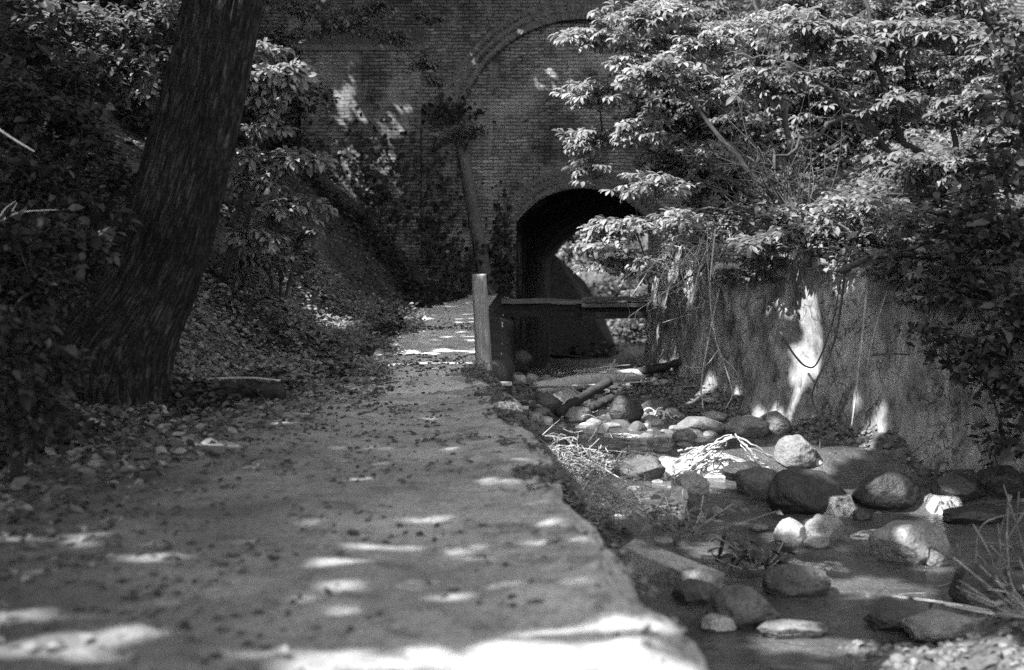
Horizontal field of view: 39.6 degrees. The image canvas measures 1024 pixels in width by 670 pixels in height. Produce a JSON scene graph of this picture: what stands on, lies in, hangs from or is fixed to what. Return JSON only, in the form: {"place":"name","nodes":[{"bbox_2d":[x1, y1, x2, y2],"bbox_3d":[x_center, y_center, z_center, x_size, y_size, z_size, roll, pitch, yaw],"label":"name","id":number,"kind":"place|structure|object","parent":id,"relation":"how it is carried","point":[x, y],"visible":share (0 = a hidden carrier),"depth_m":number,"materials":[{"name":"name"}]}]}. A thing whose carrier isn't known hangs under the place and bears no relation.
{"place":"outdoors","nodes":[
{"label":"outdoors","id":0,"kind":"place"},
{"bbox_2d":[0,0,469,466],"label":"hillside","id":1,"kind":"structure","parent":0,"point":[322,249],"depth_m":16.91,"materials":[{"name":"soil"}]},
{"bbox_2d":[0,14,136,331],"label":"shrub","id":2,"kind":"object","parent":1,"relation":"on","point":[29,181],"visible":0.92,"depth_m":10.21,"materials":[{"name":"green plant"}]},
{"bbox_2d":[0,170,147,408],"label":"shrub","id":3,"kind":"object","parent":1,"relation":"on","point":[81,243],"visible":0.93,"depth_m":8.78,"materials":[{"name":"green plant"}]},
{"bbox_2d":[0,0,177,138],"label":"shrub","id":4,"kind":"object","parent":1,"relation":"on","point":[143,108],"visible":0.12,"depth_m":16.84,"materials":[{"name":"grey plant"}]},
{"bbox_2d":[0,0,181,178],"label":"sapling","id":5,"kind":"object","parent":1,"relation":"on","point":[131,71],"visible":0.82,"depth_m":13.15,"materials":[{"name":"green plant"}]},
{"bbox_2d":[35,0,263,409],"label":"leaning tree","id":6,"kind":"object","parent":1,"relation":"on","point":[174,204],"visible":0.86,"depth_m":10.18,"materials":[{"name":"grey plant"}]},
{"bbox_2d":[0,72,472,469],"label":"undergrowth","id":7,"kind":"object","parent":1,"relation":"on","point":[419,294],"visible":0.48,"depth_m":14.35,"materials":[{"name":"grey plant"}]},
{"bbox_2d":[58,228,432,396],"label":"weeds","id":8,"kind":"object","parent":1,"relation":"on","point":[357,306],"visible":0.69,"depth_m":14.78,"materials":[{"name":"grey plant"}]},
{"bbox_2d":[218,207,326,306],"bbox_3d":[-2.490,-0.830,15.022,1.230,1.165,0.816,-3,4,-41],"label":"sapling","id":9,"kind":"object","parent":1,"relation":"on","point":[281,264],"visible":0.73,"depth_m":14.95,"materials":[{"name":"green plant"}]},
{"bbox_2d":[221,37,338,282],"bbox_3d":[-2.338,-1.664,13.938,1.312,2.498,1.154,0,3,0],"label":"sapling","id":10,"kind":"object","parent":1,"relation":"on","point":[289,162],"visible":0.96,"depth_m":13.87,"materials":[{"name":"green plant"}]},
{"bbox_2d":[241,12,340,179],"bbox_3d":[-3.333,-3.370,20.085,1.787,2.484,1.653,0,3,0],"label":"shrub","id":11,"kind":"object","parent":1,"relation":"on","point":[248,119],"visible":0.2,"depth_m":20.10,"materials":[{"name":"grey plant"}]},
{"bbox_2d":[254,0,454,89],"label":"hillside tree","id":12,"kind":"object","parent":1,"relation":"on","point":[304,12],"visible":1,"depth_m":18.80,"materials":[{"name":"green plant"}]},
{"bbox_2d":[0,294,599,669],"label":"path","id":13,"kind":"structure","parent":0,"point":[373,575],"depth_m":5.71,"materials":[{"name":"concrete"}]},
{"bbox_2d":[0,304,125,480],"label":"leafy plant","id":14,"kind":"object","parent":13,"relation":"on","point":[15,344],"visible":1,"depth_m":6.93,"materials":[{"name":"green plant"}]},
{"bbox_2d":[0,316,428,539],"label":"leaf litter","id":15,"kind":"object","parent":13,"relation":"on","point":[89,475],"visible":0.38,"depth_m":9.26,"materials":[{"name":"plant"}]},
{"bbox_2d":[213,379,285,399],"bbox_3d":[-2.132,0.445,11.540,0.582,0.170,0.155,0,3,4],"label":"log","id":16,"kind":"object","parent":13,"relation":"on","point":[271,390],"visible":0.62,"depth_m":11.48,"materials":[{"name":"grey wood"}]},
{"bbox_2d":[0,302,626,669],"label":"fallen leaves","id":17,"kind":"object","parent":13,"relation":"on","point":[163,620],"visible":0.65,"depth_m":6.93,"materials":[{"name":"grey plant"}]},
{"bbox_2d":[0,320,663,669],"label":"earth clods","id":18,"kind":"object","parent":13,"relation":"on","point":[224,629],"visible":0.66,"depth_m":6.06,"materials":[{"name":"soil"}]},
{"bbox_2d":[343,358,410,376],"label":"leaf litter","id":19,"kind":"object","parent":13,"relation":"on","point":[378,371],"visible":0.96,"depth_m":13.55,"materials":[{"name":"grey plant"}]},
{"bbox_2d":[461,367,706,665],"bbox_3d":[0.069,0.711,9.170,0.444,0.245,9.875,0,3,-4],"label":"edge moss","id":20,"kind":"object","parent":13,"relation":"on","point":[552,473],"visible":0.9,"depth_m":7.69,"materials":[{"name":"grey plant"}]},
{"bbox_2d":[552,233,647,357],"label":"bank","id":21,"kind":"structure","parent":0,"point":[591,277],"depth_m":59.39,"materials":[{"name":"soil"}]},
{"bbox_2d":[557,234,610,278],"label":"tree","id":22,"kind":"object","parent":21,"relation":"on","point":[577,256],"visible":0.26,"depth_m":43.68,"materials":[{"name":"grey plant"}]},
{"bbox_2d":[566,232,647,288],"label":"tree","id":23,"kind":"object","parent":21,"relation":"on","point":[629,246],"visible":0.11,"depth_m":51.82,"materials":[{"name":"grey plant"}]},
{"bbox_2d":[569,276,647,357],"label":"undergrowth","id":24,"kind":"object","parent":21,"relation":"on","point":[610,291],"visible":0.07,"depth_m":51.29,"materials":[{"name":"grey plant"}]},
{"bbox_2d":[607,280,647,339],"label":"bush","id":25,"kind":"object","parent":21,"relation":"on","point":[621,332],"visible":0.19,"depth_m":41.87,"materials":[{"name":"grey plant"}]},
{"bbox_2d":[511,333,1023,669],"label":"streambed","id":26,"kind":"structure","parent":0,"point":[980,655],"depth_m":12.00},
{"bbox_2d":[489,293,519,394],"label":"abutment wall","id":27,"kind":"structure","parent":26,"relation":"on","point":[504,369],"depth_m":16.65,"materials":[{"name":"stone"}]},
{"bbox_2d":[497,296,650,318],"bbox_3d":[0.820,-0.386,18.998,2.043,0.303,1.094,0,3,0],"label":"footbridge","id":28,"kind":"object","parent":27,"relation":"on","point":[611,307],"visible":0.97,"depth_m":18.73,"materials":[{"name":"grey wood"}]},
{"bbox_2d":[513,350,533,373],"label":"rock","id":29,"kind":"object","parent":26,"relation":"on","point":[523,361],"visible":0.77,"depth_m":17.56,"materials":[{"name":"stone"}]},
{"bbox_2d":[533,391,562,412],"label":"rock","id":30,"kind":"object","parent":26,"relation":"on","point":[550,401],"visible":0.45,"depth_m":15.44,"materials":[{"name":"stone"}]},
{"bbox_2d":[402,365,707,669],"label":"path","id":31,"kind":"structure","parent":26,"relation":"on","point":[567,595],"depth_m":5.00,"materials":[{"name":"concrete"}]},
{"bbox_2d":[472,274,491,372],"bbox_3d":[-0.300,-0.093,14.370,0.213,1.051,0.166,0,3,0],"label":"wooden post","id":32,"kind":"object","parent":31,"relation":"on","point":[481,322],"visible":0.9,"depth_m":14.30,"materials":[{"name":"grey wood"}]},
{"bbox_2d":[550,255,615,357],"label":"wing wall","id":33,"kind":"structure","parent":26,"relation":"on","point":[567,334],"depth_m":37.48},
{"bbox_2d":[150,0,1023,368],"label":"brick bridge","id":34,"kind":"structure","parent":26,"relation":"on","point":[508,64],"depth_m":25.76,"materials":[{"name":"brick"}]},
{"bbox_2d":[299,83,522,298],"bbox_3d":[-2.133,-2.255,25.652,4.674,4.563,1.063,0,3,0],"label":"ivy","id":35,"kind":"object","parent":34,"relation":"attached to","point":[505,260],"visible":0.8,"depth_m":25.31,"materials":[{"name":"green plant"}]},
{"bbox_2d":[436,118,493,151],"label":"wall plant","id":36,"kind":"object","parent":34,"relation":"on","point":[470,135],"depth_m":25.21,"materials":[{"name":"black plant"}]},
{"bbox_2d":[532,359,651,393],"bbox_3d":[1.050,0.496,16.973,1.937,0.420,0.242,-2,4,-35],"label":"log","id":37,"kind":"object","parent":26,"relation":"on","point":[619,376],"visible":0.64,"depth_m":16.82,"materials":[{"name":"grey wood"}]},
{"bbox_2d":[530,365,673,388],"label":"branch","id":38,"kind":"object","parent":26,"relation":"on","point":[559,386],"visible":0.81,"depth_m":15.87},
{"bbox_2d":[562,456,669,523],"bbox_3d":[0.673,1.104,9.992,0.908,0.389,1.770,0,3,0],"label":"twig heap","id":39,"kind":"object","parent":26,"relation":"on","point":[609,499],"visible":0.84,"depth_m":9.96,"materials":[{"name":"wood"}]},
{"bbox_2d":[630,358,681,373],"bbox_3d":[1.679,0.396,17.124,0.206,0.315,1.133,-3,4,-41],"label":"log","id":40,"kind":"object","parent":26,"relation":"on","point":[667,365],"visible":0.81,"depth_m":17.03,"materials":[{"name":"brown wood"}]},
{"bbox_2d":[641,398,674,410],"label":"rock","id":41,"kind":"object","parent":26,"relation":"on","point":[654,403],"visible":0.58,"depth_m":15.52,"materials":[{"name":"stone"}]},
{"bbox_2d":[621,539,724,588],"bbox_3d":[1.001,1.471,8.881,0.182,0.292,0.722,-3,5,-43],"label":"concrete slab","id":42,"kind":"object","parent":26,"relation":"on","point":[653,562],"depth_m":8.85,"materials":[{"name":"concrete"}]},
{"bbox_2d":[616,450,769,480],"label":"cascade","id":43,"kind":"object","parent":26,"relation":"on","point":[705,468],"visible":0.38,"depth_m":12.36,"materials":[{"name":"white liquid"}]},
{"bbox_2d":[677,416,725,433],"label":"rock","id":44,"kind":"object","parent":26,"relation":"on","point":[703,424],"visible":0.73,"depth_m":13.78,"materials":[{"name":"grey stone"}]},
{"bbox_2d":[705,584,781,628],"bbox_3d":[1.276,1.525,7.846,0.417,0.290,0.349,1,3,13],"label":"rock","id":45,"kind":"object","parent":26,"relation":"on","point":[744,607],"visible":0.71,"depth_m":7.73,"materials":[{"name":"stone"}]},
{"bbox_2d":[734,467,776,501],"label":"rock","id":46,"kind":"object","parent":26,"relation":"on","point":[754,482],"visible":0.71,"depth_m":11.32,"materials":[{"name":"stone"}]},
{"bbox_2d":[512,365,1022,669],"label":"streamside leaves","id":47,"kind":"object","parent":26,"relation":"on","point":[922,646],"visible":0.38,"depth_m":12.94,"materials":[{"name":"grey plant"}]},
{"bbox_2d":[512,361,1023,669],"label":"gravel","id":48,"kind":"structure","parent":26,"relation":"on","point":[895,661],"depth_m":12.47,"materials":[{"name":"gravel"}]},
{"bbox_2d":[538,414,647,490],"bbox_3d":[0.456,0.904,10.898,1.149,0.542,2.356,0,3,0],"label":"twig heap","id":49,"kind":"object","parent":48,"relation":"on","point":[581,457],"visible":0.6,"depth_m":10.76,"materials":[{"name":"wood"}]},
{"bbox_2d":[608,395,643,423],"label":"rock","id":50,"kind":"object","parent":48,"relation":"on","point":[629,410],"visible":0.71,"depth_m":14.64,"materials":[{"name":"stone"}]},
{"bbox_2d":[654,486,687,532],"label":"rock","id":51,"kind":"object","parent":48,"relation":"on","point":[674,493],"visible":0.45,"depth_m":9.97,"materials":[{"name":"stone"}]},
{"bbox_2d":[612,488,782,537],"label":"stream plant","id":52,"kind":"object","parent":48,"relation":"on","point":[677,524],"visible":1,"depth_m":9.08,"materials":[{"name":"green plant"}]},
{"bbox_2d":[877,553,1023,626],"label":"stream plant","id":53,"kind":"object","parent":48,"relation":"on","point":[987,605],"visible":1,"depth_m":7.02,"materials":[{"name":"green plant"}]},
{"bbox_2d":[759,411,790,432],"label":"rock","id":54,"kind":"object","parent":26,"relation":"on","point":[779,422],"visible":0.67,"depth_m":13.83,"materials":[{"name":"grey stone"}]},
{"bbox_2d":[773,517,806,545],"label":"rock","id":55,"kind":"object","parent":26,"relation":"on","point":[788,531],"visible":0.78,"depth_m":9.93,"materials":[{"name":"stone"}]},
{"bbox_2d":[774,434,816,468],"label":"rock","id":56,"kind":"object","parent":26,"relation":"on","point":[797,451],"visible":0.93,"depth_m":12.41,"materials":[{"name":"grey stone"}]},
{"bbox_2d":[768,469,846,514],"bbox_3d":[2.357,1.299,11.273,0.565,0.435,0.630,2,4,31],"label":"rock","id":57,"kind":"object","parent":26,"relation":"on","point":[801,491],"visible":0.81,"depth_m":11.10,"materials":[{"name":"stone"}]},
{"bbox_2d":[788,560,843,580],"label":"cascade","id":58,"kind":"object","parent":26,"relation":"on","point":[825,566],"visible":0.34,"depth_m":9.26,"materials":[{"name":"white liquid"}]},
{"bbox_2d":[642,238,1023,472],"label":"retaining wall","id":59,"kind":"structure","parent":26,"relation":"on","point":[928,412],"depth_m":13.67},
{"bbox_2d":[700,288,720,408],"bbox_3d":[2.139,0.103,15.432,0.097,1.374,0.441,2,4,34],"label":"hanging root","id":60,"kind":"object","parent":59,"relation":"hanging from","point":[713,314],"visible":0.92,"depth_m":15.47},
{"bbox_2d":[683,230,738,408],"bbox_3d":[2.226,-0.182,15.230,0.557,1.899,0.573,3,5,43],"label":"hanging vine","id":61,"kind":"object","parent":59,"relation":"hanging from","point":[723,359],"visible":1,"depth_m":15.23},
{"bbox_2d":[656,190,768,263],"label":"shrub","id":62,"kind":"object","parent":59,"relation":"on","point":[739,216],"visible":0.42,"depth_m":17.03,"materials":[{"name":"grey plant"}]},
{"bbox_2d":[704,246,789,288],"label":"trailing plant","id":63,"kind":"object","parent":59,"relation":"hanging from","point":[743,275],"visible":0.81,"depth_m":14.60,"materials":[{"name":"grey plant"}]},
{"bbox_2d":[780,281,840,368],"bbox_3d":[2.783,-0.100,13.462,0.636,0.826,0.164,3,4,40],"label":"hanging root","id":64,"kind":"object","parent":59,"relation":"hanging from","point":[790,349],"visible":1,"depth_m":13.38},
{"bbox_2d":[811,273,845,448],"bbox_3d":[2.823,0.268,12.996,0.238,1.671,0.703,2,4,30],"label":"hanging root","id":65,"kind":"object","parent":59,"relation":"hanging from","point":[839,315],"visible":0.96,"depth_m":13.13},
{"bbox_2d":[777,188,910,288],"bbox_3d":[3.188,-0.929,13.636,1.306,0.970,0.923,0,3,0],"label":"shrub","id":66,"kind":"object","parent":59,"relation":"on","point":[795,244],"visible":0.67,"depth_m":13.54,"materials":[{"name":"grey plant"}]},
{"bbox_2d":[822,245,914,290],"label":"trailing plant","id":67,"kind":"object","parent":59,"relation":"hanging from","point":[868,268],"visible":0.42,"depth_m":12.95,"materials":[{"name":"grey plant"}]},
{"bbox_2d":[851,274,886,425],"bbox_3d":[3.294,0.130,13.021,0.236,1.401,0.385,2,4,34],"label":"hanging root","id":68,"kind":"object","parent":59,"relation":"hanging from","point":[864,317],"visible":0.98,"depth_m":13.03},
{"bbox_2d":[892,258,966,318],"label":"trailing plant","id":69,"kind":"object","parent":59,"relation":"hanging from","point":[913,298],"visible":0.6,"depth_m":12.00,"materials":[{"name":"grey plant"}]},
{"bbox_2d":[846,174,1018,287],"bbox_3d":[3.627,-0.898,12.306,1.413,1.001,1.018,2,4,27],"label":"shrub","id":70,"kind":"object","parent":59,"relation":"on","point":[905,217],"visible":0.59,"depth_m":12.28,"materials":[{"name":"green plant"}]},
{"bbox_2d":[839,251,940,273],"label":"fallen branch","id":71,"kind":"object","parent":70,"relation":"on","point":[852,265],"visible":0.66,"depth_m":12.71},
{"bbox_2d":[823,493,856,517],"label":"rock","id":72,"kind":"object","parent":26,"relation":"on","point":[843,505],"visible":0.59,"depth_m":11.05,"materials":[{"name":"white stone"}]},
{"bbox_2d":[851,471,920,511],"bbox_3d":[2.975,1.264,11.359,0.580,0.381,0.459,0,3,-4],"label":"rock","id":73,"kind":"object","parent":26,"relation":"on","point":[892,491],"visible":0.93,"depth_m":11.17,"materials":[{"name":"stone"}]},
{"bbox_2d":[868,520,950,564],"bbox_3d":[2.640,1.414,9.479,0.540,0.344,0.408,0,3,-6],"label":"rock","id":74,"kind":"object","parent":26,"relation":"on","point":[907,541],"visible":0.79,"depth_m":9.37,"materials":[{"name":"stone"}]},
{"bbox_2d":[899,610,987,642],"bbox_3d":[2.302,1.556,7.563,0.450,0.160,0.344,-2,4,-26],"label":"rock","id":75,"kind":"object","parent":26,"relation":"on","point":[932,626],"visible":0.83,"depth_m":7.44,"materials":[{"name":"grey stone"}]},
{"bbox_2d":[923,494,963,517],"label":"rock","id":76,"kind":"object","parent":26,"relation":"on","point":[936,504],"visible":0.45,"depth_m":11.18,"materials":[{"name":"white stone"}]},
{"bbox_2d":[930,473,985,502],"bbox_3d":[3.583,1.239,11.386,0.390,0.278,0.396,2,4,35],"label":"rock","id":77,"kind":"object","parent":26,"relation":"on","point":[963,487],"visible":0.76,"depth_m":11.27,"materials":[{"name":"stone"}]},
{"bbox_2d":[897,485,1023,597],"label":"plant","id":78,"kind":"object","parent":26,"relation":"on","point":[1005,545],"visible":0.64,"depth_m":8.76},
{"bbox_2d":[948,564,1008,608],"bbox_3d":[2.692,1.480,8.257,0.336,0.339,0.267,0,3,-1],"label":"rock","id":79,"kind":"object","parent":26,"relation":"on","point":[958,595],"visible":0.62,"depth_m":8.14,"materials":[{"name":"stone"}]},
{"bbox_2d":[973,465,1023,498],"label":"rock","id":80,"kind":"object","parent":26,"relation":"on","point":[993,487],"visible":0.73,"depth_m":11.30,"materials":[{"name":"stone"}]},
{"bbox_2d":[529,355,1023,669],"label":"stream water","id":81,"kind":"structure","parent":0,"point":[848,468],"depth_m":9.71,"materials":[{"name":"liquid"}]},
{"bbox_2d":[563,407,591,422],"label":"rock","id":82,"kind":"object","parent":81,"relation":"in","point":[573,414],"visible":0.9,"depth_m":14.73,"materials":[{"name":"grey stone"}]},
{"bbox_2d":[554,377,612,417],"bbox_3d":[0.699,0.652,15.203,0.315,0.352,1.082,2,4,35],"label":"log","id":83,"kind":"object","parent":82,"relation":"on","point":[590,392],"visible":0.98,"depth_m":15.24,"materials":[{"name":"grey wood"}]},
{"bbox_2d":[620,456,665,480],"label":"rock","id":84,"kind":"object","parent":81,"relation":"in","point":[654,467],"visible":0.78,"depth_m":12.05,"materials":[{"name":"stone"}]},
{"bbox_2d":[672,429,697,442],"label":"rock","id":85,"kind":"object","parent":81,"relation":"in","point":[686,435],"visible":0.91,"depth_m":13.22,"materials":[{"name":"grey stone"}]},
{"bbox_2d":[671,470,709,494],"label":"rock","id":86,"kind":"object","parent":81,"relation":"on","point":[696,483],"visible":0.71,"depth_m":11.39,"materials":[{"name":"grey stone"}]},
{"bbox_2d":[671,578,716,605],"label":"rock","id":87,"kind":"object","parent":81,"relation":"in","point":[691,592],"visible":0.87,"depth_m":8.22,"materials":[{"name":"stone"}]},
{"bbox_2d":[701,613,736,631],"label":"rock","id":88,"kind":"object","parent":81,"relation":"in","point":[713,622],"visible":1,"depth_m":7.67,"materials":[{"name":"stone"}]},
{"bbox_2d":[721,461,761,480],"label":"rock","id":89,"kind":"object","parent":81,"relation":"in","point":[730,470],"visible":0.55,"depth_m":12.07,"materials":[{"name":"stone"}]},
{"bbox_2d":[670,433,776,475],"bbox_3d":[1.813,1.043,12.248,0.924,0.409,0.321,0,3,0],"label":"driftwood","id":90,"kind":"object","parent":89,"relation":"on","point":[710,449],"visible":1,"depth_m":12.23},
{"bbox_2d":[724,415,769,436],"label":"rock","id":91,"kind":"object","parent":81,"relation":"in","point":[746,426],"visible":0.98,"depth_m":13.56,"materials":[{"name":"grey stone"}]},
{"bbox_2d":[701,532,797,575],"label":"stream plant","id":92,"kind":"object","parent":81,"relation":"on","point":[754,552],"visible":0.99,"depth_m":8.91,"materials":[{"name":"grey plant"}]},
{"bbox_2d":[757,619,827,638],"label":"rock","id":93,"kind":"object","parent":81,"relation":"in","point":[790,629],"visible":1,"depth_m":7.55,"materials":[{"name":"grey stone"}]},
{"bbox_2d":[762,564,830,596],"bbox_3d":[1.695,1.484,8.547,0.400,0.228,0.278,-1,3,-11],"label":"rock","id":94,"kind":"object","parent":81,"relation":"on","point":[791,580],"visible":0.9,"depth_m":8.44,"materials":[{"name":"stone"}]},
{"bbox_2d":[803,535,828,548],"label":"rock","id":95,"kind":"object","parent":81,"relation":"in","point":[815,542],"visible":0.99,"depth_m":9.84,"materials":[{"name":"grey stone"}]},
{"bbox_2d":[804,514,844,542],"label":"rock","id":96,"kind":"object","parent":81,"relation":"on","point":[831,528],"visible":0.73,"depth_m":10.05,"materials":[{"name":"grey stone"}]},
{"bbox_2d":[863,606,918,631],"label":"rock","id":97,"kind":"object","parent":81,"relation":"in","point":[884,619],"visible":0.67,"depth_m":7.69,"materials":[{"name":"stone"}]},
{"bbox_2d":[925,548,948,566],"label":"rock","id":98,"kind":"object","parent":81,"relation":"in","point":[936,559],"visible":0.81,"depth_m":9.28,"materials":[{"name":"grey stone"}]},
{"bbox_2d":[942,504,1004,523],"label":"rock","id":99,"kind":"object","parent":81,"relation":"in","point":[975,514],"visible":0.96,"depth_m":10.72,"materials":[{"name":"stone"}]},
{"bbox_2d":[703,120,1023,251],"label":"bank","id":100,"kind":"structure","parent":0,"point":[884,181],"depth_m":15.65,"materials":[{"name":"soil"}]},
{"bbox_2d":[547,0,820,285],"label":"young tree","id":101,"kind":"object","parent":100,"relation":"on","point":[669,70],"visible":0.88,"depth_m":16.69,"materials":[{"name":"grey plant"}]},
{"bbox_2d":[624,218,760,364],"bbox_3d":[1.995,-0.538,15.944,1.519,1.732,1.853,0,3,0],"label":"bare shrub","id":102,"kind":"object","parent":100,"relation":"on","point":[698,263],"visible":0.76,"depth_m":15.80,"materials":[{"name":"plant"}]},
{"bbox_2d":[604,0,843,221],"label":"tree foliage","id":103,"kind":"object","parent":100,"relation":"on","point":[665,104],"visible":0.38,"depth_m":21.68,"materials":[{"name":"grey plant"}]},
{"bbox_2d":[661,80,852,238],"bbox_3d":[2.643,-1.509,15.762,2.129,2.744,2.087,0,3,0],"label":"bare shrub","id":104,"kind":"object","parent":100,"relation":"on","point":[766,174],"visible":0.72,"depth_m":15.61,"materials":[{"name":"plant"}]},
{"bbox_2d":[706,193,818,264],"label":"shrub","id":105,"kind":"object","parent":100,"relation":"on","point":[779,215],"visible":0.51,"depth_m":15.21,"materials":[{"name":"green plant"}]},
{"bbox_2d":[661,116,1023,261],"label":"tree foliage","id":106,"kind":"object","parent":100,"relation":"on","point":[945,140],"visible":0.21,"depth_m":16.44,"materials":[{"name":"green plant"}]},
{"bbox_2d":[702,0,1023,183],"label":"tree foliage","id":107,"kind":"object","parent":100,"relation":"on","point":[898,75],"visible":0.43,"depth_m":19.14,"materials":[{"name":"grey plant"}]},
{"bbox_2d":[723,0,1023,261],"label":"young tree","id":108,"kind":"object","parent":100,"relation":"on","point":[878,43],"visible":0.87,"depth_m":14.17,"materials":[{"name":"grey plant"}]},
{"bbox_2d":[893,0,1023,477],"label":"young tree","id":109,"kind":"object","parent":100,"relation":"on","point":[980,241],"visible":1,"depth_m":11.29,"materials":[{"name":"grey plant"}]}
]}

